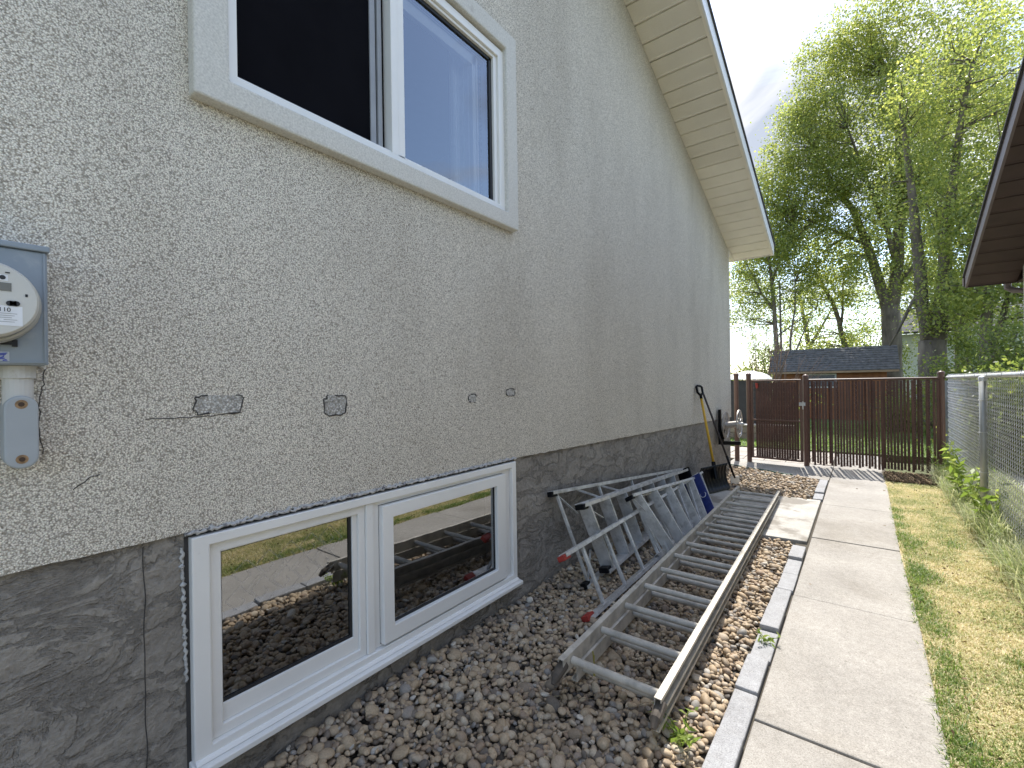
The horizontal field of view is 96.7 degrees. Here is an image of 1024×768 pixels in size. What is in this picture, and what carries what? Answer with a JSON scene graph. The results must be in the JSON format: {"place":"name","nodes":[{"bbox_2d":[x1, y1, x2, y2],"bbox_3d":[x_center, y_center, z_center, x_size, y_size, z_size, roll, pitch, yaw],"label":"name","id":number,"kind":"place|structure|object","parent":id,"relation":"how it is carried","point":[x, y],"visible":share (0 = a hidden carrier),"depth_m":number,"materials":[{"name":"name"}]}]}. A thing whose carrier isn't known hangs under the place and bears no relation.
{"place":"outdoors","nodes":[
{"label":"outdoors","id":0,"kind":"place"},
{"bbox_2d":[261,520,792,767],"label":"gravel","id":1,"kind":"structure","parent":0,"point":[551,642],"depth_m":1.94,"materials":[{"name":"grey gravel"}]},
{"bbox_2d":[547,467,691,589],"bbox_3d":[1.155,1.001,3.936,0.331,0.624,2.613,-1,0,38],"label":"step ladder","id":2,"kind":"object","parent":1,"relation":"on","point":[624,550],"visible":0.8,"depth_m":3.27,"materials":[{"name":"metal"}]},
{"bbox_2d":[557,471,715,621],"bbox_3d":[1.218,1.130,3.702,0.230,0.366,2.905,-1,0,38],"label":"ladder frame","id":3,"kind":"object","parent":1,"relation":"on","point":[603,605],"visible":0.62,"depth_m":2.95,"materials":[{"name":"metal"}]},
{"bbox_2d":[624,473,713,556],"bbox_3d":[1.470,1.068,3.981,0.389,0.530,1.726,-1,0,38],"label":"step ladder","id":4,"kind":"object","parent":3,"relation":"on","point":[695,499],"visible":0.85,"depth_m":3.82,"materials":[{"name":"metal"}]},
{"bbox_2d":[649,702,700,747],"bbox_3d":[0.644,1.278,1.701,0.187,0.125,0.214,-1,0,-21],"label":"weed","id":5,"kind":"object","parent":1,"relation":"on","point":[681,736],"visible":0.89,"depth_m":1.68,"materials":[{"name":"green plant"}]},
{"bbox_2d":[448,543,771,766],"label":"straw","id":6,"kind":"object","parent":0,"point":[594,680],"visible":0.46,"depth_m":1.89,"materials":[{"name":"beige plant"}]},
{"bbox_2d":[730,371,771,423],"bbox_3d":[5.665,0.466,10.849,0.850,1.563,0.900,-1,0,38],"label":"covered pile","id":7,"kind":"object","parent":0,"point":[742,390],"visible":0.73,"depth_m":10.58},
{"bbox_2d":[726,464,819,498],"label":"gravel","id":8,"kind":"structure","parent":0,"point":[776,481],"depth_m":5.88,"materials":[{"name":"beige gravel"}]},
{"bbox_2d":[703,394,738,483],"bbox_3d":[2.671,0.678,5.827,0.482,1.212,0.032,-1,0,-2],"label":"ice scraper","id":9,"kind":"object","parent":8,"relation":"on","point":[734,479],"visible":0.93,"depth_m":5.82,"materials":[{"name":"black metal"}]},
{"bbox_2d":[731,446,834,465],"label":"patio","id":10,"kind":"structure","parent":0,"point":[743,452],"depth_m":7.91,"materials":[{"name":"concrete"}]},
{"bbox_2d":[731,454,949,767],"bbox_3d":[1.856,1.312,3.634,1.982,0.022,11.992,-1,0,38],"label":"path","id":11,"kind":"structure","parent":0,"point":[848,680],"depth_m":2.17,"materials":[{"name":"concrete"}]},
{"bbox_2d":[733,373,739,460],"bbox_3d":[3.749,0.569,7.594,0.086,1.513,0.084,-1,0,38],"label":"fence post","id":12,"kind":"object","parent":11,"relation":"on","point":[736,409],"visible":0.87,"depth_m":7.57,"materials":[{"name":"brown metal"}]},
{"bbox_2d":[746,373,751,461],"bbox_3d":[3.904,0.569,7.494,0.086,1.508,0.084,-1,0,38],"label":"fence post","id":13,"kind":"object","parent":11,"relation":"on","point":[748,405],"visible":0.89,"depth_m":7.46,"materials":[{"name":"brown metal"}]},
{"bbox_2d":[750,379,804,461],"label":"gate","id":14,"kind":"structure","parent":13,"relation":"attached to","point":[772,430],"depth_m":7.17,"materials":[{"name":"brown metal"}]},
{"bbox_2d":[731,464,792,474],"bbox_3d":[3.661,1.264,6.741,0.054,0.018,0.966,-1,0,-28],"label":"edging","id":15,"kind":"object","parent":11,"relation":"on","point":[764,470],"visible":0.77,"depth_m":6.64,"materials":[{"name":"grey concrete"}]},
{"bbox_2d":[701,479,827,767],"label":"paver edging","id":16,"kind":"object","parent":11,"relation":"on","point":[726,748],"visible":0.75,"depth_m":2.03,"materials":[{"name":"grey concrete"}]},
{"bbox_2d":[755,628,780,648],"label":"weed","id":17,"kind":"object","parent":16,"relation":"on","point":[770,639],"visible":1,"depth_m":2.30,"materials":[{"name":"green plant"}]},
{"bbox_2d":[802,371,945,472],"bbox_3d":[5.164,0.567,6.581,1.621,1.473,0.244,-1,0,38],"label":"slatted fence","id":18,"kind":"object","parent":11,"relation":"on","point":[870,455],"visible":1,"depth_m":6.51,"materials":[{"name":"brown metal"}]},
{"bbox_2d":[710,0,1023,381],"label":"sky","id":19,"kind":"structure","parent":0,"point":[756,36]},
{"bbox_2d":[730,409,1023,467],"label":"back lawn","id":20,"kind":"structure","parent":0,"point":[745,445],"depth_m":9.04,"materials":[{"name":"green plant"}]},
{"bbox_2d":[731,360,754,379],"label":"shrub","id":21,"kind":"object","parent":20,"relation":"on","point":[740,369],"visible":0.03,"depth_m":13.20,"materials":[{"name":"green plant"}]},
{"bbox_2d":[730,423,788,439],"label":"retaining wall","id":22,"kind":"structure","parent":20,"relation":"on","point":[744,433],"depth_m":10.16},
{"bbox_2d":[731,323,801,418],"bbox_3d":[6.329,-0.143,11.406,1.731,2.767,2.100,-1,0,38],"label":"shrub","id":23,"kind":"object","parent":20,"relation":"on","point":[769,357],"visible":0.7,"depth_m":11.38,"materials":[{"name":"green plant"}]},
{"bbox_2d":[738,339,795,381],"bbox_3d":[11.273,-0.118,20.290,2.711,3.828,2.434,-1,0,-8],"label":"shrub","id":24,"kind":"object","parent":20,"relation":"on","point":[760,358],"visible":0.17,"depth_m":20.23,"materials":[{"name":"green plant"}]},
{"bbox_2d":[729,226,850,350],"bbox_3d":[10.245,-2.378,17.565,4.637,7.329,3.590,-1,0,38],"label":"tree","id":25,"kind":"object","parent":20,"relation":"on","point":[748,275],"visible":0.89,"depth_m":17.35,"materials":[{"name":"green plant"}]},
{"bbox_2d":[778,355,831,409],"bbox_3d":[7.242,0.156,11.257,1.155,1.745,1.020,-1,0,38],"label":"shrub","id":26,"kind":"object","parent":20,"relation":"on","point":[805,373],"visible":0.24,"depth_m":11.27,"materials":[{"name":"green plant"}]},
{"bbox_2d":[792,336,837,349],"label":"shrub","id":27,"kind":"object","parent":20,"relation":"on","point":[818,343],"visible":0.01,"depth_m":20.19,"materials":[{"name":"green plant"}]},
{"bbox_2d":[729,214,903,348],"bbox_3d":[15.758,-4.008,24.460,8.154,10.432,3.925,-1,0,38],"label":"tree","id":28,"kind":"object","parent":20,"relation":"on","point":[822,324],"visible":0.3,"depth_m":24.11,"materials":[{"name":"green plant"}]},
{"bbox_2d":[768,345,899,419],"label":"shed","id":29,"kind":"structure","parent":20,"relation":"on","point":[867,362],"depth_m":14.90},
{"bbox_2d":[808,375,834,385],"bbox_3d":[10.197,-0.106,15.075,0.800,0.370,0.034,-1,0,38],"label":"window pane","id":30,"kind":"structure","parent":29,"relation":"in","point":[821,376],"depth_m":15.01,"materials":[{"name":"clear glass"}]},
{"bbox_2d":[807,373,836,387],"bbox_3d":[10.208,-0.106,15.089,0.900,0.470,0.030,-1,0,38],"label":"window","id":31,"kind":"structure","parent":29,"relation":"in","point":[830,373],"depth_m":14.95,"materials":[{"name":"glass"}]},
{"bbox_2d":[784,242,888,349],"bbox_3d":[12.686,-2.107,17.969,3.949,6.705,2.947,-1,0,38],"label":"tree","id":32,"kind":"object","parent":20,"relation":"on","point":[840,333],"visible":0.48,"depth_m":17.81,"materials":[{"name":"green plant"}]},
{"bbox_2d":[840,318,917,388],"bbox_3d":[15.387,-0.726,19.730,3.756,4.339,2.551,-1,0,38],"label":"shrub","id":33,"kind":"object","parent":20,"relation":"on","point":[879,343],"visible":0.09,"depth_m":19.34,"materials":[{"name":"green plant"}]},
{"bbox_2d":[742,0,1023,408],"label":"tree","id":34,"kind":"object","parent":20,"relation":"on","point":[836,159],"visible":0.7,"depth_m":16.16,"materials":[{"name":"green plant"}]},
{"bbox_2d":[857,368,932,432],"bbox_3d":[9.534,0.737,11.140,1.719,2.290,1.846,-1,0,-13],"label":"shrub","id":35,"kind":"object","parent":20,"relation":"on","point":[899,412],"visible":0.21,"depth_m":11.02,"materials":[{"name":"green plant"}]},
{"bbox_2d":[852,0,1023,428],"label":"tree","id":36,"kind":"object","parent":20,"relation":"on","point":[930,341],"visible":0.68,"depth_m":11.51,"materials":[{"name":"green plant"}]},
{"bbox_2d":[876,344,1002,433],"bbox_3d":[9.175,0.351,9.647,2.256,2.396,1.961,-1,0,38],"label":"shrub","id":37,"kind":"object","parent":20,"relation":"on","point":[940,366],"visible":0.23,"depth_m":9.62,"materials":[{"name":"green plant"}]},
{"bbox_2d":[863,16,1023,374],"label":"tree","id":38,"kind":"object","parent":20,"relation":"on","point":[986,153],"visible":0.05,"depth_m":19.04,"materials":[{"name":"green plant"}]},
{"bbox_2d":[892,163,1023,372],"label":"tree","id":39,"kind":"object","parent":20,"relation":"on","point":[988,293],"visible":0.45,"depth_m":10.49,"materials":[{"name":"green plant"}]},
{"bbox_2d":[908,286,1023,390],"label":"shrub","id":40,"kind":"object","parent":20,"relation":"on","point":[962,345],"visible":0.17,"depth_m":17.02,"materials":[{"name":"green plant"}]},
{"bbox_2d":[930,303,1023,404],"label":"shrub","id":41,"kind":"object","parent":20,"relation":"on","point":[1005,340],"visible":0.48,"depth_m":8.96,"materials":[{"name":"green plant"}]},
{"bbox_2d":[997,310,1023,384],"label":"shrub","id":42,"kind":"object","parent":20,"relation":"on","point":[1015,345],"visible":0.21,"depth_m":8.96,"materials":[{"name":"green plant"}]},
{"bbox_2d":[885,461,933,476],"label":"ground","id":43,"kind":"structure","parent":0,"point":[904,471],"depth_m":7.09,"materials":[{"name":"grey concrete"}]},
{"bbox_2d":[0,0,775,767],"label":"house","id":44,"kind":"structure","parent":43,"relation":"on","point":[378,330],"depth_m":1.79,"materials":[{"name":"paint"}]},
{"bbox_2d":[0,239,49,468],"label":"electric meter","id":45,"kind":"object","parent":44,"relation":"attached to","point":[23,316],"visible":1,"depth_m":1.07,"materials":[{"name":"paint"}]},
{"bbox_2d":[178,457,522,767],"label":"window","id":46,"kind":"structure","parent":44,"relation":"in","point":[286,612],"depth_m":1.78,"materials":[{"name":"white plastic"}]},
{"bbox_2d":[187,0,517,231],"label":"window","id":47,"kind":"structure","parent":44,"relation":"in","point":[326,77],"depth_m":1.96,"materials":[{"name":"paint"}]},
{"bbox_2d":[718,409,746,444],"bbox_3d":[3.147,0.617,6.493,0.342,0.505,0.400,-1,0,38],"label":"hose reel","id":48,"kind":"object","parent":44,"relation":"attached to","point":[724,426],"visible":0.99,"depth_m":6.50,"materials":[{"name":"metal"}]},
{"bbox_2d":[674,490,820,544],"bbox_3d":[2.362,1.339,4.746,1.328,0.094,1.659,-1,0,38],"label":"concrete pad","id":49,"kind":"object","parent":43,"relation":"on","point":[792,520],"visible":0.21,"depth_m":4.39,"materials":[{"name":"grey concrete"}]},
{"bbox_2d":[551,486,779,732],"bbox_3d":[1.546,1.222,3.411,0.453,0.212,4.185,-1,0,36],"label":"extension ladder","id":50,"kind":"object","parent":49,"relation":"on","point":[584,652],"visible":1,"depth_m":2.46,"materials":[{"name":"metal"}]},
{"bbox_2d":[695,385,729,493],"bbox_3d":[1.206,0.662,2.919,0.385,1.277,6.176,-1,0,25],"label":"shovel","id":51,"kind":"object","parent":49,"relation":"on","point":[714,477],"visible":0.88,"depth_m":5.49,"materials":[{"name":"black plastic"}]},
{"bbox_2d":[932,346,1023,474],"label":"shrub","id":52,"kind":"object","parent":43,"relation":"on","point":[995,412],"visible":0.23,"depth_m":6.34,"materials":[{"name":"green plant"}]},
{"bbox_2d":[884,475,1023,767],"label":"grass","id":53,"kind":"structure","parent":0,"point":[902,502],"depth_m":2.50,"materials":[{"name":"green plant"}]},
{"bbox_2d":[881,470,941,484],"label":"leaf litter","id":54,"kind":"object","parent":53,"relation":"on","point":[906,477],"visible":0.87,"depth_m":6.00,"materials":[{"name":"brown plant"}]},
{"bbox_2d":[924,444,964,471],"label":"weed","id":55,"kind":"object","parent":53,"relation":"on","point":[946,463],"visible":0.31,"depth_m":5.93,"materials":[{"name":"green plant"}]},
{"bbox_2d":[939,440,969,491],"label":"weed","id":56,"kind":"object","parent":53,"relation":"on","point":[952,457],"visible":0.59,"depth_m":4.90,"materials":[{"name":"green plant"}]},
{"bbox_2d":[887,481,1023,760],"bbox_3d":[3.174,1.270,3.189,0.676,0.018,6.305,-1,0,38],"label":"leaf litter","id":57,"kind":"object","parent":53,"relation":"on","point":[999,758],"visible":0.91,"depth_m":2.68,"materials":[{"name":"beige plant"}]},
{"bbox_2d":[918,458,1023,617],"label":"tall grass","id":58,"kind":"structure","parent":53,"relation":"on","point":[995,532],"depth_m":3.55,"materials":[{"name":"green plant"}]},
{"bbox_2d":[948,462,994,500],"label":"weed","id":59,"kind":"object","parent":53,"relation":"on","point":[973,478],"visible":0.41,"depth_m":4.53,"materials":[{"name":"green plant"}]},
{"bbox_2d":[945,370,1023,544],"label":"chain link fence","id":60,"kind":"object","parent":53,"relation":"on","point":[983,439],"visible":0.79,"depth_m":4.14,"materials":[{"name":"metal"}]},
{"bbox_2d":[958,477,1013,519],"bbox_3d":[4.009,1.026,3.857,0.358,0.491,0.269,-1,0,-23],"label":"weed","id":61,"kind":"object","parent":53,"relation":"on","point":[976,500],"visible":0.61,"depth_m":3.86,"materials":[{"name":"green plant"}]},
{"bbox_2d":[900,300,1023,397],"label":"house","id":62,"kind":"structure","parent":0,"point":[907,338],"depth_m":22.56,"materials":[{"name":"grey"}]},
{"bbox_2d":[961,465,1023,544],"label":"tall grass","id":63,"kind":"structure","parent":0,"point":[1010,497],"depth_m":4.89,"materials":[{"name":"green plant"}]},
{"bbox_2d":[998,470,1023,491],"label":"side yard","id":64,"kind":"structure","parent":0,"point":[1020,476],"depth_m":6.02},
{"bbox_2d":[945,381,979,466],"bbox_3d":[6.615,0.593,6.691,0.420,1.284,0.060,-1,0,38],"label":"board fence","id":65,"kind":"object","parent":64,"relation":"on","point":[946,409],"visible":0.08,"depth_m":6.69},
{"bbox_2d":[957,344,1023,474],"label":"shrub","id":66,"kind":"object","parent":64,"relation":"on","point":[1016,369],"visible":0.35,"depth_m":6.18,"materials":[{"name":"green plant"}]},
{"bbox_2d":[962,55,1023,305],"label":"house","id":67,"kind":"structure","parent":64,"relation":"on","point":[996,254],"depth_m":4.53,"materials":[{"name":"wood"}]}
]}

